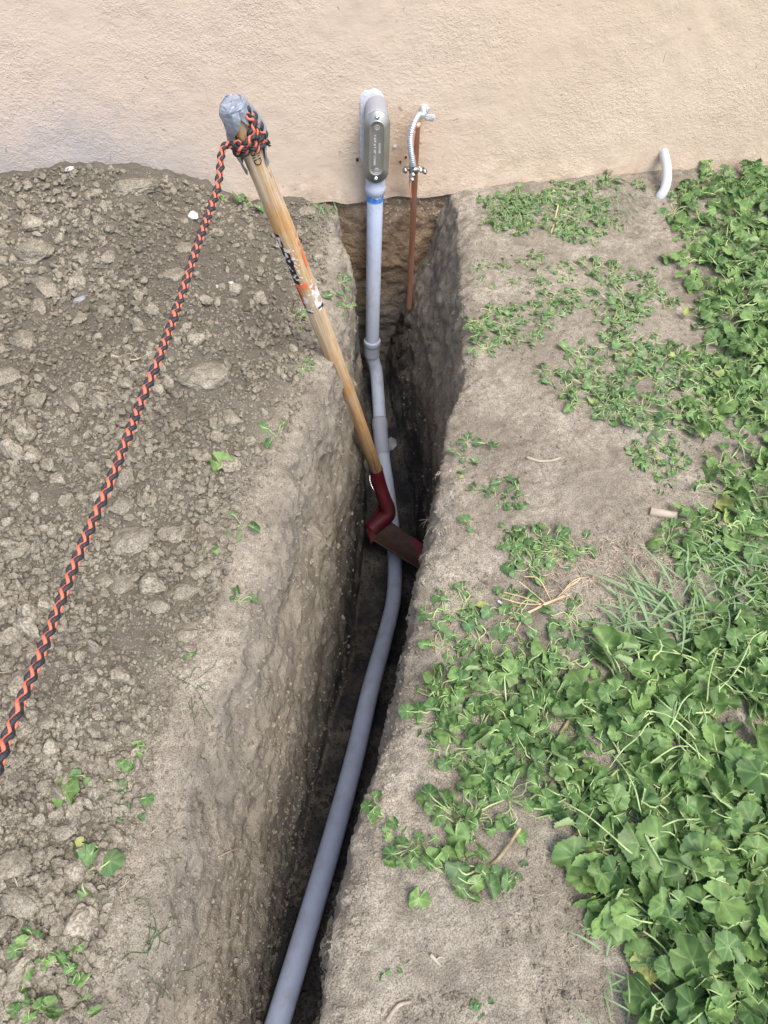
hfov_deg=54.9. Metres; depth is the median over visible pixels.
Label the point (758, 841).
mallow plant
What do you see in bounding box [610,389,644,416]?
mallow plant
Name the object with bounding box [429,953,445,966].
twig
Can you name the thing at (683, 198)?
mallow plant
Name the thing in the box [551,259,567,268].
mallow plant
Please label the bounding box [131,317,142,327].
clod
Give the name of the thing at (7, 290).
clod
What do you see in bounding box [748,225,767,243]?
mallow plant
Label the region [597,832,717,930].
mallow plant
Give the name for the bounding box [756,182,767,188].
mallow plant
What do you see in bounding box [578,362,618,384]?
mallow plant
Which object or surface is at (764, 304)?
mallow plant
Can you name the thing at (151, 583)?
clod
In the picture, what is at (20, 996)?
clod
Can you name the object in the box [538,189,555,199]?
mallow plant
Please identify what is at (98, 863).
clod
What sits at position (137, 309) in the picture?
clod
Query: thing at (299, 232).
clod
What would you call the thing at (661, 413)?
mallow plant
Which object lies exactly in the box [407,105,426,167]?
flexible conduit
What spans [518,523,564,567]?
mallow plant
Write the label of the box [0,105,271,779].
rope
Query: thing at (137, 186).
clod
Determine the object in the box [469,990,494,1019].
mallow plant
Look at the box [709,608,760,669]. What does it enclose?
mallow plant
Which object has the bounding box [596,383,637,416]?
mallow plant
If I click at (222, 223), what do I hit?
clod
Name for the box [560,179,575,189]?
mallow plant
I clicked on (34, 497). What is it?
clod
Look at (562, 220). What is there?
mallow plant
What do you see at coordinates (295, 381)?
clod
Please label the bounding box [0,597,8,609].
clod
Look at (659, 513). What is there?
twig
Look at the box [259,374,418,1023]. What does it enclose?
damp grit
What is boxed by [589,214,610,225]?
mallow plant
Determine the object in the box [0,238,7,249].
clod
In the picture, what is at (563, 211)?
mallow plant
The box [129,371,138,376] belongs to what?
clod
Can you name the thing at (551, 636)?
mallow plant
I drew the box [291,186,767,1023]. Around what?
grass
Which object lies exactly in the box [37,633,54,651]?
clod
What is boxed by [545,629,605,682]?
mallow plant
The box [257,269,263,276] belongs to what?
clod
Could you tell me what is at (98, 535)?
clod
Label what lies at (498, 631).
mallow plant
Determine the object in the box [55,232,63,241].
clod
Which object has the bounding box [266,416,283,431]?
clod
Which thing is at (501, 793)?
mallow plant
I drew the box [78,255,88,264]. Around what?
clod
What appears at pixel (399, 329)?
clod
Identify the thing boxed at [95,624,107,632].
clod
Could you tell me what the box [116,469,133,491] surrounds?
clod
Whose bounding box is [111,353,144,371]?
root
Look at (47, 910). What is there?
clod
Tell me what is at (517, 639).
mallow plant
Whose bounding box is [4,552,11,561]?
clod
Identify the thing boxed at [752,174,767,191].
mallow plant
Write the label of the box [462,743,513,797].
mallow plant
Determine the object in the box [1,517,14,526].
clod
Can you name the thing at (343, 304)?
mallow plant
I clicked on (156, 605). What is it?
clod
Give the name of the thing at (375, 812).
mallow plant
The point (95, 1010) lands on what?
mallow plant
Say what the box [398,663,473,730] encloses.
mallow plant
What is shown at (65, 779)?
clod
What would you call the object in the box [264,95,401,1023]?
electrical conduit
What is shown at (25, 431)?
clod
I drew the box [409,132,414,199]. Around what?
copper wire
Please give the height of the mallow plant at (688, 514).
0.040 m
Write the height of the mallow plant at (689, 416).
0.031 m
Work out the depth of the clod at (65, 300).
1.73 m
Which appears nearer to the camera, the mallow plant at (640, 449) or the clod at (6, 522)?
the clod at (6, 522)
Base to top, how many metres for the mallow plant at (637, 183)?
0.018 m
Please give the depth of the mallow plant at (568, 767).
1.16 m
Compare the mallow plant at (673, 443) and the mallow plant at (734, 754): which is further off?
the mallow plant at (673, 443)
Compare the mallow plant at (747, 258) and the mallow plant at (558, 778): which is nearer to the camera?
the mallow plant at (558, 778)
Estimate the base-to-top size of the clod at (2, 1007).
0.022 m
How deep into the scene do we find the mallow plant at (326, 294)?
1.93 m
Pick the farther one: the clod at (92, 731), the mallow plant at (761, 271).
the mallow plant at (761, 271)
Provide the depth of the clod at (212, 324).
1.71 m
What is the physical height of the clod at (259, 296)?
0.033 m
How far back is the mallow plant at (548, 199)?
2.19 m
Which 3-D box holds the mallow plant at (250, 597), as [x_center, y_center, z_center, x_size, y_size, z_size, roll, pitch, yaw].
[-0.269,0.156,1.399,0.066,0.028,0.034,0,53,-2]
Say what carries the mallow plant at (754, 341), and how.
on the ground at (508, 391)
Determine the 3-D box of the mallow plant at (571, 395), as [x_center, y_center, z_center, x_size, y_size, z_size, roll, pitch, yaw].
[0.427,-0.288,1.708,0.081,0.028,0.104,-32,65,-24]
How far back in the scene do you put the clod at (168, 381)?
1.57 m
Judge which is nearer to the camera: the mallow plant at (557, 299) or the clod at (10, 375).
the clod at (10, 375)
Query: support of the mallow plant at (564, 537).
on the ground at (508, 391)
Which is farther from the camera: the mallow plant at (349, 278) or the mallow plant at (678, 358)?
the mallow plant at (349, 278)
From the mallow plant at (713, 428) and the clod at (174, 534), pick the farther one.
the mallow plant at (713, 428)
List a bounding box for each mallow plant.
[5,975,62,1022]
[6,926,75,981]
[48,991,101,1019]
[52,776,79,806]
[63,940,90,988]
[68,769,127,798]
[72,837,124,905]
[75,836,105,876]
[115,792,154,821]
[116,740,145,773]
[182,650,196,662]
[201,543,221,554]
[208,451,232,471]
[224,511,259,541]
[224,585,259,603]
[232,191,246,202]
[244,197,264,211]
[256,419,287,448]
[284,309,307,331]
[296,357,315,376]
[314,203,334,214]
[323,290,343,297]
[337,272,351,291]
[337,295,357,315]
[361,789,407,841]
[378,959,409,980]
[382,831,442,869]
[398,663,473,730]
[408,840,491,903]
[408,887,431,910]
[414,587,477,633]
[416,783,477,847]
[418,629,461,663]
[426,728,495,781]
[430,663,464,726]
[437,779,506,860]
[441,581,486,620]
[444,860,511,899]
[445,609,481,660]
[445,611,509,666]
[446,448,478,463]
[449,693,512,749]
[450,646,521,694]
[452,634,485,679]
[454,466,467,477]
[457,432,472,450]
[458,514,478,534]
[462,314,496,335]
[462,650,533,726]
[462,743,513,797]
[463,322,496,341]
[464,753,562,844]
[465,481,488,491]
[466,667,548,753]
[467,334,501,357]
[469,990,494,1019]
[471,437,498,448]
[471,630,526,690]
[472,726,520,803]
[475,586,540,641]
[478,302,506,321]
[484,484,507,497]
[485,214,502,227]
[487,313,523,335]
[489,726,553,786]
[490,301,516,313]
[490,326,511,348]
[490,475,512,485]
[491,205,505,213]
[493,584,531,620]
[495,496,514,509]
[496,531,554,581]
[497,533,540,566]
[498,190,514,198]
[498,195,518,204]
[498,257,509,268]
[498,326,519,339]
[498,522,522,552]
[501,860,528,891]
[502,213,524,227]
[502,494,528,509]
[504,307,531,324]
[504,521,551,543]
[507,477,520,497]
[508,627,539,668]
[509,183,533,203]
[509,541,546,585]
[510,218,530,236]
[510,725,586,811]
[511,303,527,310]
[511,330,535,348]
[513,201,540,218]
[514,658,560,731]
[515,257,531,267]
[517,640,560,706]
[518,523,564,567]
[519,219,535,233]
[520,299,543,315]
[520,688,559,747]
[523,522,576,565]
[525,220,545,227]
[526,249,545,258]
[526,630,565,678]
[528,267,552,285]
[529,280,544,293]
[529,318,550,338]
[531,254,546,265]
[533,362,565,388]
[535,299,559,314]
[535,320,556,332]
[536,288,571,305]
[536,549,579,570]
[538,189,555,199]
[538,215,558,232]
[539,592,599,648]
[539,663,588,710]
[540,769,617,820]
[541,198,566,206]
[542,301,572,325]
[542,369,586,403]
[543,188,567,205]
[545,610,596,662]
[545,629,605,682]
[547,181,570,195]
[548,736,621,835]
[549,288,581,312]
[551,222,580,242]
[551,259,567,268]
[551,530,596,557]
[551,783,672,948]
[552,699,582,720]
[553,270,579,282]
[553,677,673,752]
[554,218,566,231]
[554,741,588,806]
[555,636,593,659]
[557,192,577,209]
[557,200,577,219]
[557,222,579,232]
[558,179,586,187]
[558,339,603,368]
[558,385,601,412]
[558,668,629,735]
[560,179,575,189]
[560,355,591,378]
[561,218,591,233]
[561,624,682,732]
[562,224,584,243]
[562,688,605,726]
[563,256,588,270]
[563,281,595,301]
[563,371,606,403]
[569,194,587,203]
[570,193,598,213]
[572,181,591,195]
[576,212,596,220]
[577,200,605,217]
[577,227,603,244]
[577,255,609,281]
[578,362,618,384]
[582,195,610,211]
[584,299,602,314]
[586,185,602,192]
[587,330,634,357]
[587,399,627,427]
[588,220,607,236]
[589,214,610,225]
[591,397,647,427]
[592,205,608,216]
[592,289,626,312]
[592,391,624,420]
[594,304,631,333]
[596,274,617,290]
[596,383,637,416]
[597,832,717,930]
[598,177,620,190]
[598,216,623,231]
[598,260,630,281]
[599,170,624,185]
[599,327,644,350]
[599,371,622,390]
[600,627,709,739]
[602,855,736,979]
[606,312,637,327]
[608,279,637,300]
[610,326,646,357]
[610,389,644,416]
[611,266,642,282]
[611,350,658,380]
[612,385,640,402]
[613,352,635,372]
[615,298,638,315]
[615,311,645,325]
[616,370,639,384]
[617,642,732,759]
[619,337,653,357]
[622,301,655,319]
[622,904,767,1023]
[623,392,666,421]
[625,439,655,463]
[625,446,656,462]
[626,283,647,302]
[627,360,675,385]
[627,411,663,436]
[631,178,646,189]
[631,452,652,471]
[634,272,665,296]
[635,349,675,373]
[635,454,670,479]
[635,694,747,805]
[638,413,681,438]
[639,286,671,302]
[641,747,742,853]
[642,266,658,285]
[643,332,675,353]
[643,371,675,393]
[645,290,682,308]
[646,386,689,410]
[646,518,682,554]
[649,434,675,454]
[650,475,678,494]
[652,418,697,440]
[652,846,757,965]
[655,452,688,477]
[657,944,767,1023]
[658,369,695,393]
[659,185,696,201]
[659,340,702,366]
[659,439,691,465]
[663,366,696,387]
[663,888,767,1023]
[665,410,710,430]
[666,363,689,375]
[667,351,713,372]
[669,396,697,424]
[672,501,727,531]
[673,402,719,432]
[674,831,767,983]
[677,182,697,203]
[678,376,708,394]
[679,179,711,198]
[679,823,756,883]
[685,615,767,685]
[689,719,767,842]
[692,391,728,413]
[694,175,742,202]
[697,282,767,316]
[698,175,731,189]
[698,278,740,308]
[698,834,767,1012]
[700,248,755,284]
[701,860,765,941]
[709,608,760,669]
[712,215,758,257]
[714,178,767,214]
[714,381,749,416]
[716,865,767,1023]
[717,307,754,358]
[718,255,767,278]
[719,164,758,192]
[719,330,767,380]
[720,205,767,229]
[720,832,767,891]
[721,215,767,259]
[721,650,767,752]
[723,176,741,193]
[724,367,767,420]
[727,321,767,376]
[728,279,760,302]
[731,177,765,198]
[733,625,767,675]
[734,265,767,299]
[736,308,767,339]
[736,754,767,793]
[738,313,766,346]
[738,351,767,398]
[739,159,767,183]
[740,905,767,953]
[743,406,767,426]
[744,294,767,315]
[745,326,767,345]
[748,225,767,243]
[748,473,767,485]
[750,449,767,457]
[751,238,767,285]
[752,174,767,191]
[755,158,766,171]
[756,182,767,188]
[757,192,767,212]
[757,445,767,464]
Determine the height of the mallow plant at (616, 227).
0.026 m
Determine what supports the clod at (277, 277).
on the ground at (508, 391)
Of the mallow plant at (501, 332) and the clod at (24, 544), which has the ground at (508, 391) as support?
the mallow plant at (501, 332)
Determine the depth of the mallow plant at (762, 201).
2.17 m
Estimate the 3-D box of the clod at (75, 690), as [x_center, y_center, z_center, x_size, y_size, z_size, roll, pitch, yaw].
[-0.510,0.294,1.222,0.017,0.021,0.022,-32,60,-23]
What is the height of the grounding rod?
0.654 m
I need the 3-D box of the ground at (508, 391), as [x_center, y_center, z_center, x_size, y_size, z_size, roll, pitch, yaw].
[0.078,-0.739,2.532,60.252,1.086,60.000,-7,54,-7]
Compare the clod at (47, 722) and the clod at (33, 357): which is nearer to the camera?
the clod at (47, 722)
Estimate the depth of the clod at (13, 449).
1.41 m
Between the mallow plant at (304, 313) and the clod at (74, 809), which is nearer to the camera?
the clod at (74, 809)
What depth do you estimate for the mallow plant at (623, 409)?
1.66 m
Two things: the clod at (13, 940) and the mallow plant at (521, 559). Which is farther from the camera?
the mallow plant at (521, 559)
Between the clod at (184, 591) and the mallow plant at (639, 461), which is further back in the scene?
the mallow plant at (639, 461)
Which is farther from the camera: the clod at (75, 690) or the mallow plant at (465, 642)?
the mallow plant at (465, 642)
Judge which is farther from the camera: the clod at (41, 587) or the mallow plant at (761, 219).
the mallow plant at (761, 219)
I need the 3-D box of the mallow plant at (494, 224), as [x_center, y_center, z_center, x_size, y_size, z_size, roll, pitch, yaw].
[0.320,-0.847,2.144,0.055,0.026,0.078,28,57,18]
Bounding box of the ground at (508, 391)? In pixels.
[0,161,767,1023]
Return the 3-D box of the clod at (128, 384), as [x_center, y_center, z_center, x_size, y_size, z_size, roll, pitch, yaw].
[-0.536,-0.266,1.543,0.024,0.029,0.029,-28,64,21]
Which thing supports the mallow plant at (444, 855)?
on the ground at (508, 391)
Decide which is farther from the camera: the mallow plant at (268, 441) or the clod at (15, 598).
the mallow plant at (268, 441)
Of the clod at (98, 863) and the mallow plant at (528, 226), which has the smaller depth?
the clod at (98, 863)
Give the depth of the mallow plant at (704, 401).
1.69 m
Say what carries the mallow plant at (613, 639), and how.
on the ground at (508, 391)
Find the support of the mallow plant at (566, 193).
on the ground at (508, 391)
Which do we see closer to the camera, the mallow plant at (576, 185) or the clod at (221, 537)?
the clod at (221, 537)
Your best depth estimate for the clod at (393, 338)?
2.67 m
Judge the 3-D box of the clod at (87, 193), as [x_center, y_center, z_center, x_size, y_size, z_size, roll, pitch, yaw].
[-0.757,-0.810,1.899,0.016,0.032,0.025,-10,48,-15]
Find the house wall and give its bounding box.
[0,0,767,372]
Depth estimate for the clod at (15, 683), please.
1.19 m
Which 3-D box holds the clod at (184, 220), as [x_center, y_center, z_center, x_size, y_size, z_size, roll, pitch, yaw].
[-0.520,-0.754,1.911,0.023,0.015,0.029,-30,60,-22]
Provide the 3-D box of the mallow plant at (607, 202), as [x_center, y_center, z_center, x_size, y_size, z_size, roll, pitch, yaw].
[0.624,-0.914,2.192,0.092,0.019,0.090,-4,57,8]
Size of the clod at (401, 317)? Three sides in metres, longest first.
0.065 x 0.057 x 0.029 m
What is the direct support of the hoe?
on the ground at (508, 391)
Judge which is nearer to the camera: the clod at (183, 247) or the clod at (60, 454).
the clod at (60, 454)
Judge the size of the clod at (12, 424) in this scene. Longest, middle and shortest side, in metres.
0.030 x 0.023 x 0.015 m
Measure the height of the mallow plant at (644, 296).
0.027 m
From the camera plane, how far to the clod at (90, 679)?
1.23 m
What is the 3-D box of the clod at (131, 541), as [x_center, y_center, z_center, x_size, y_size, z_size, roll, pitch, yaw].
[-0.473,0.050,1.383,0.082,0.031,0.067,-7,54,-7]
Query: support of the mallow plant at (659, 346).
on the ground at (508, 391)
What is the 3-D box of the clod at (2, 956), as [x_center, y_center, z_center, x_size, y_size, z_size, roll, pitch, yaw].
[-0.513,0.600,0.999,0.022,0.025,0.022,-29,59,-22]
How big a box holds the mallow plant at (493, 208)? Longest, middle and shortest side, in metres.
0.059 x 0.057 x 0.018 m
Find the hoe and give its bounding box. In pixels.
[219,93,422,568]
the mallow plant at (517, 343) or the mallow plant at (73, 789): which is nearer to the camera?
the mallow plant at (73, 789)
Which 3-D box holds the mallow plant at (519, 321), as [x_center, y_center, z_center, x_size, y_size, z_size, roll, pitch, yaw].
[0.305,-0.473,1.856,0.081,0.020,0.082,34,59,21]
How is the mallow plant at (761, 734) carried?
on the ground at (508, 391)
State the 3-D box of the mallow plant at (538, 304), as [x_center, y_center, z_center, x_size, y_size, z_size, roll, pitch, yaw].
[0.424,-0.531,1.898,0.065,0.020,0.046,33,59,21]
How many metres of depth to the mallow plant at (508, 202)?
2.21 m
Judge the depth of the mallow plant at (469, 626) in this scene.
1.34 m
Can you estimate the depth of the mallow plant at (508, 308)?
1.89 m
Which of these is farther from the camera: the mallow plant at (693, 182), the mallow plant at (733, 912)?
the mallow plant at (693, 182)
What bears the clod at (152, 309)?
on the ground at (508, 391)
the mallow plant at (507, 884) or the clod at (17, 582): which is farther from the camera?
the clod at (17, 582)
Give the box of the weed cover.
[413,179,767,894]
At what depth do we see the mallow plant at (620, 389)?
1.70 m
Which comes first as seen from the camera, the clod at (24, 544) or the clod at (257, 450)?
the clod at (24, 544)
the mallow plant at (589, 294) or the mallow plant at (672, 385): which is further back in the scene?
the mallow plant at (589, 294)
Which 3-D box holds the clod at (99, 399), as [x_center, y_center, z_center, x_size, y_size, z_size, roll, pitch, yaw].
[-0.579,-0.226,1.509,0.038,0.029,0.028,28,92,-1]
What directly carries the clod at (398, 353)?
on the ground at (508, 391)
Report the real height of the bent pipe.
0.121 m
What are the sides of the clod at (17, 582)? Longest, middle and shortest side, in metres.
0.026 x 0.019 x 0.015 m
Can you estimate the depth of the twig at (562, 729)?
1.23 m
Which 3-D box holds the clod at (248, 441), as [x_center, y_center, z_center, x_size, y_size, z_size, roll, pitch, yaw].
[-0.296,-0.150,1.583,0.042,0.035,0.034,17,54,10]
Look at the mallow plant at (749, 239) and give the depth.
2.05 m
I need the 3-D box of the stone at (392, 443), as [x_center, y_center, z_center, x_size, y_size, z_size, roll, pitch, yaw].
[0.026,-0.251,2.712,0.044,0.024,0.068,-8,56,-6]
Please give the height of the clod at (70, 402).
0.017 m
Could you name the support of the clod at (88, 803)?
on the ground at (508, 391)
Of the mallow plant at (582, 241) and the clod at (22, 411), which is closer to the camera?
the clod at (22, 411)
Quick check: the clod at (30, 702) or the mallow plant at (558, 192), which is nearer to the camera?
the clod at (30, 702)
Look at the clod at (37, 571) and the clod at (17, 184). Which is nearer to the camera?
the clod at (37, 571)
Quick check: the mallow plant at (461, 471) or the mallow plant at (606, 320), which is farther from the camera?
the mallow plant at (606, 320)
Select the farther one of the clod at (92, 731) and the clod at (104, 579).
the clod at (104, 579)
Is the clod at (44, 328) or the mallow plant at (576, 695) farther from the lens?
the clod at (44, 328)
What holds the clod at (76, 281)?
on the ground at (508, 391)
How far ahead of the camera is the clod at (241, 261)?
1.90 m
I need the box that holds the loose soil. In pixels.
[0,164,332,1023]
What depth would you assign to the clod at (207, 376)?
1.58 m
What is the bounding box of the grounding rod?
[406,121,420,312]
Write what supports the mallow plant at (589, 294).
on the ground at (508, 391)
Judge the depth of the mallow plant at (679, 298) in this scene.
1.93 m
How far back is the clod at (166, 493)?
1.45 m
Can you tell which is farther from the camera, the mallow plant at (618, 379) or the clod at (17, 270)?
the clod at (17, 270)
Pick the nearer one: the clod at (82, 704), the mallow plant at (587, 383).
the clod at (82, 704)
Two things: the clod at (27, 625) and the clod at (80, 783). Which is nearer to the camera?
the clod at (80, 783)
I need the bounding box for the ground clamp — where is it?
[402,165,426,181]
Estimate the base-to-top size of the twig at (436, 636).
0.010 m
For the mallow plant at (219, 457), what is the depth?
1.52 m
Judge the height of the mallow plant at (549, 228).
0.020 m
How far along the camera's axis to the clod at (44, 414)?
1.49 m
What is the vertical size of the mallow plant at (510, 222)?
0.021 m
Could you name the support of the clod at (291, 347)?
on the ground at (508, 391)
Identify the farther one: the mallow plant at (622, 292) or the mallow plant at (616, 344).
the mallow plant at (622, 292)
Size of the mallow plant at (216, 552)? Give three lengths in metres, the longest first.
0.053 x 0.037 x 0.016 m
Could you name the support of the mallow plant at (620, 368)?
on the ground at (508, 391)
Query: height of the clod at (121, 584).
0.027 m
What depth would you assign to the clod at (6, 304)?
1.72 m
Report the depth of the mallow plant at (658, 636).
1.24 m
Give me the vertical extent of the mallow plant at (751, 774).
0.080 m
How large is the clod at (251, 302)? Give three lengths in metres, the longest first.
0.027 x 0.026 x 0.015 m
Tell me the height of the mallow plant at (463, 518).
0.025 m
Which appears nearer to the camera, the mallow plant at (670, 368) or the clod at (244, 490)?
the clod at (244, 490)
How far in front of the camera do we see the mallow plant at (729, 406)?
1.66 m
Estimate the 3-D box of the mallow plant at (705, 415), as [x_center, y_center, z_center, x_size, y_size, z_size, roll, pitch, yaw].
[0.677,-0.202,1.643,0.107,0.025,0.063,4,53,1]
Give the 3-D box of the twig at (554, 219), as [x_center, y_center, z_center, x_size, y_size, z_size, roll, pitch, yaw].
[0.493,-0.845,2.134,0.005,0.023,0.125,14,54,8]
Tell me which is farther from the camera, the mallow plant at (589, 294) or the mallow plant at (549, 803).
the mallow plant at (589, 294)
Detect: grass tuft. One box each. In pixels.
[121,898,174,960]
[143,653,217,723]
[152,962,205,1001]
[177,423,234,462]
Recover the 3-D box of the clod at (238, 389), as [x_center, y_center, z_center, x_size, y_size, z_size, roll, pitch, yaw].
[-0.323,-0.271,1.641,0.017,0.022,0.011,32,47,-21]
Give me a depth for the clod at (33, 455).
1.41 m
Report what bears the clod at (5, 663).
on the loose soil
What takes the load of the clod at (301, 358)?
on the ground at (508, 391)
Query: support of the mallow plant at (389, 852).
on the ground at (508, 391)
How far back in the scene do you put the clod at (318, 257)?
2.01 m
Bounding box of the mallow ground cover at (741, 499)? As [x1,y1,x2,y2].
[557,159,767,1023]
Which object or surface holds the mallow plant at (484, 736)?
on the ground at (508, 391)
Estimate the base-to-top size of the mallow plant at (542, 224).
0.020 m
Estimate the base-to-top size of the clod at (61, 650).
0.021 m
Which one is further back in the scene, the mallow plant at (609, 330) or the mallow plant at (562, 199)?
the mallow plant at (562, 199)
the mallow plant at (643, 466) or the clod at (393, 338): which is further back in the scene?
the clod at (393, 338)
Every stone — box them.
[65,166,73,171]
[73,295,85,302]
[188,211,197,218]
[354,313,359,361]
[388,437,396,450]
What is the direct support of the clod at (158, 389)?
on the ground at (508, 391)
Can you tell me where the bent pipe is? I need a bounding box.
[655,148,671,198]
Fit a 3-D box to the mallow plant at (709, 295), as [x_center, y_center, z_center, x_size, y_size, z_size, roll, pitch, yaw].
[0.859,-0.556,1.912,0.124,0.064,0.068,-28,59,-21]
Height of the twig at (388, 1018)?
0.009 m
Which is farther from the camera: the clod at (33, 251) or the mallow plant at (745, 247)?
the mallow plant at (745, 247)
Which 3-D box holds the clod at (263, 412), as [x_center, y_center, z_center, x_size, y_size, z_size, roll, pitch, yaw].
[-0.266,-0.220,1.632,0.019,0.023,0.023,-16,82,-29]
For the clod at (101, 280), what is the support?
on the ground at (508, 391)
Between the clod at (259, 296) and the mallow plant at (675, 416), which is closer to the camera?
the mallow plant at (675, 416)
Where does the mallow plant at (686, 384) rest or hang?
on the ground at (508, 391)
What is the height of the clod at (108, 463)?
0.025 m
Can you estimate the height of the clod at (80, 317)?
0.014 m
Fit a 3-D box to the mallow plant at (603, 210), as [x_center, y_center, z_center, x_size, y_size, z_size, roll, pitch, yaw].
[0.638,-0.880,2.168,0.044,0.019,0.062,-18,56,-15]
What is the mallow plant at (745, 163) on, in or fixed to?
on the ground at (508, 391)
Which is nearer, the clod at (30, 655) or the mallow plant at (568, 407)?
the clod at (30, 655)
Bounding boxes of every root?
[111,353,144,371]
[218,848,241,856]
[307,529,339,554]
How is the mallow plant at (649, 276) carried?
on the ground at (508, 391)
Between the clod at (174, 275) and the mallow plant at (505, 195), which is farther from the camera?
the mallow plant at (505, 195)
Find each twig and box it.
[385,1000,411,1022]
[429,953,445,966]
[434,622,451,652]
[468,827,520,878]
[501,576,587,634]
[526,456,560,462]
[550,205,558,233]
[559,718,569,733]
[649,507,677,518]
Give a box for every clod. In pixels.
[0,228,8,237]
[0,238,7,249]
[0,255,7,265]
[0,274,7,289]
[0,346,5,353]
[0,367,21,385]
[0,438,23,459]
[0,538,11,548]
[0,582,7,591]
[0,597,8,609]
[0,626,20,645]
[0,847,32,880]
[0,915,16,939]
[0,948,5,960]
[0,967,6,986]
[0,998,4,1012]
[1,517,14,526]
[1,661,9,666]
[1,887,43,919]
[2,209,10,215]
[2,301,11,308]
[3,498,20,506]
[4,288,11,293]
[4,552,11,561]
[4,983,17,991]
[5,481,15,488]
[6,957,33,989]
[8,671,23,696]
[9,254,18,264]
[9,329,34,348]
[9,419,17,430]
[9,701,26,715]
[11,593,18,606]
[11,935,25,950]
[12,579,21,587]
[13,267,23,273]
[14,181,22,191]
[14,239,56,264]
[14,420,38,442]
[16,540,29,552]
[17,199,25,209]
[17,602,40,624]
[17,616,39,639]
[17,990,28,1001]
[18,408,26,415]
[21,214,44,231]
[21,524,33,534]
[24,392,45,409]
[24,447,42,462]
[25,649,35,660]
[26,415,36,424]
[26,698,36,706]
[29,492,39,503]
[30,354,37,361]
[31,276,58,297]
[31,298,45,314]
[31,938,42,953]
[32,568,46,574]
[34,374,43,382]
[36,583,47,593]
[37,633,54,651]
[38,524,49,531]
[38,596,50,608]
[38,903,55,916]
[39,208,48,214]
[39,457,53,470]
[39,716,54,728]
[39,801,46,813]
[40,325,47,331]
[41,787,49,797]
[41,889,56,901]
[42,412,49,420]
[43,738,61,756]
[48,822,76,840]
[49,472,65,484]
[49,784,64,799]
[53,420,62,426]
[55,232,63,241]
[55,448,69,459]
[55,660,67,667]
[56,645,68,655]
[58,494,73,508]
[59,296,70,303]
[60,673,71,682]
[61,903,98,937]
[62,771,71,783]
[63,394,79,411]
[63,721,75,733]
[63,857,84,881]
[66,802,83,819]
[68,275,86,288]
[71,311,87,323]
[71,382,84,391]
[71,435,82,445]
[71,461,77,473]
[71,683,79,694]
[74,649,87,663]
[76,490,85,500]
[77,698,85,710]
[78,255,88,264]
[78,781,83,792]
[82,208,90,219]
[82,429,89,438]
[82,673,97,686]
[83,462,101,476]
[84,797,93,810]
[85,190,90,201]
[87,640,103,653]
[87,726,99,737]
[89,491,99,503]
[90,739,113,752]
[90,783,100,799]
[91,689,108,702]
[92,393,107,406]
[93,755,107,777]
[93,848,107,872]
[94,333,104,339]
[95,533,103,537]
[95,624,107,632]
[95,823,104,835]
[96,572,114,587]
[97,276,105,284]
[98,305,112,314]
[100,200,106,210]
[100,250,115,263]
[105,459,112,468]
[105,828,123,842]
[106,270,113,278]
[107,497,135,515]
[108,665,132,684]
[108,738,115,748]
[108,754,124,770]
[110,527,154,555]
[110,574,135,598]
[110,779,121,789]
[111,178,159,195]
[113,713,126,720]
[114,431,122,440]
[116,305,124,312]
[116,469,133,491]
[118,354,129,361]
[118,722,131,735]
[124,380,132,388]
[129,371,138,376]
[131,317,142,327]
[132,290,143,301]
[133,305,141,312]
[133,756,141,770]
[137,495,150,507]
[139,573,165,594]
[140,276,148,283]
[144,304,158,314]
[144,507,150,517]
[144,598,169,613]
[145,351,155,360]
[146,547,159,561]
[151,381,164,396]
[156,524,190,543]
[157,267,184,282]
[159,365,166,373]
[159,489,170,499]
[162,375,173,388]
[168,356,174,363]
[171,583,201,600]
[171,628,198,643]
[172,336,181,344]
[175,242,193,255]
[178,218,187,223]
[178,362,229,390]
[182,322,192,330]
[182,337,187,345]
[187,331,204,346]
[193,271,201,276]
[195,563,211,576]
[199,295,212,304]
[208,228,223,236]
[208,319,214,326]
[209,417,218,430]
[210,430,223,442]
[214,212,220,219]
[216,531,227,543]
[218,220,225,226]
[218,283,225,289]
[219,456,241,473]
[223,409,241,425]
[224,298,239,307]
[226,216,234,224]
[229,283,242,296]
[230,206,236,213]
[232,243,239,248]
[235,386,242,392]
[235,435,240,443]
[237,487,248,495]
[238,258,244,265]
[239,436,255,447]
[240,450,247,460]
[249,298,254,306]
[252,290,267,303]
[252,385,262,393]
[253,446,260,454]
[253,472,264,479]
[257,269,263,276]
[259,254,265,262]
[259,408,267,416]
[266,282,273,289]
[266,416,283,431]
[269,398,280,405]
[274,258,281,263]
[274,274,282,280]
[274,355,282,361]
[274,365,279,375]
[284,325,290,332]
[285,344,297,351]
[291,375,299,386]
[292,329,303,339]
[295,205,315,217]
[296,229,304,237]
[298,355,304,362]
[312,252,323,262]
[314,278,320,286]
[391,334,396,343]
[396,323,403,334]
[396,349,401,358]
[398,359,408,369]
[399,312,403,321]
[400,338,407,351]
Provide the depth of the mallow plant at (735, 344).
1.77 m
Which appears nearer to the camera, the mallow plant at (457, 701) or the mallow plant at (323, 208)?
the mallow plant at (457, 701)

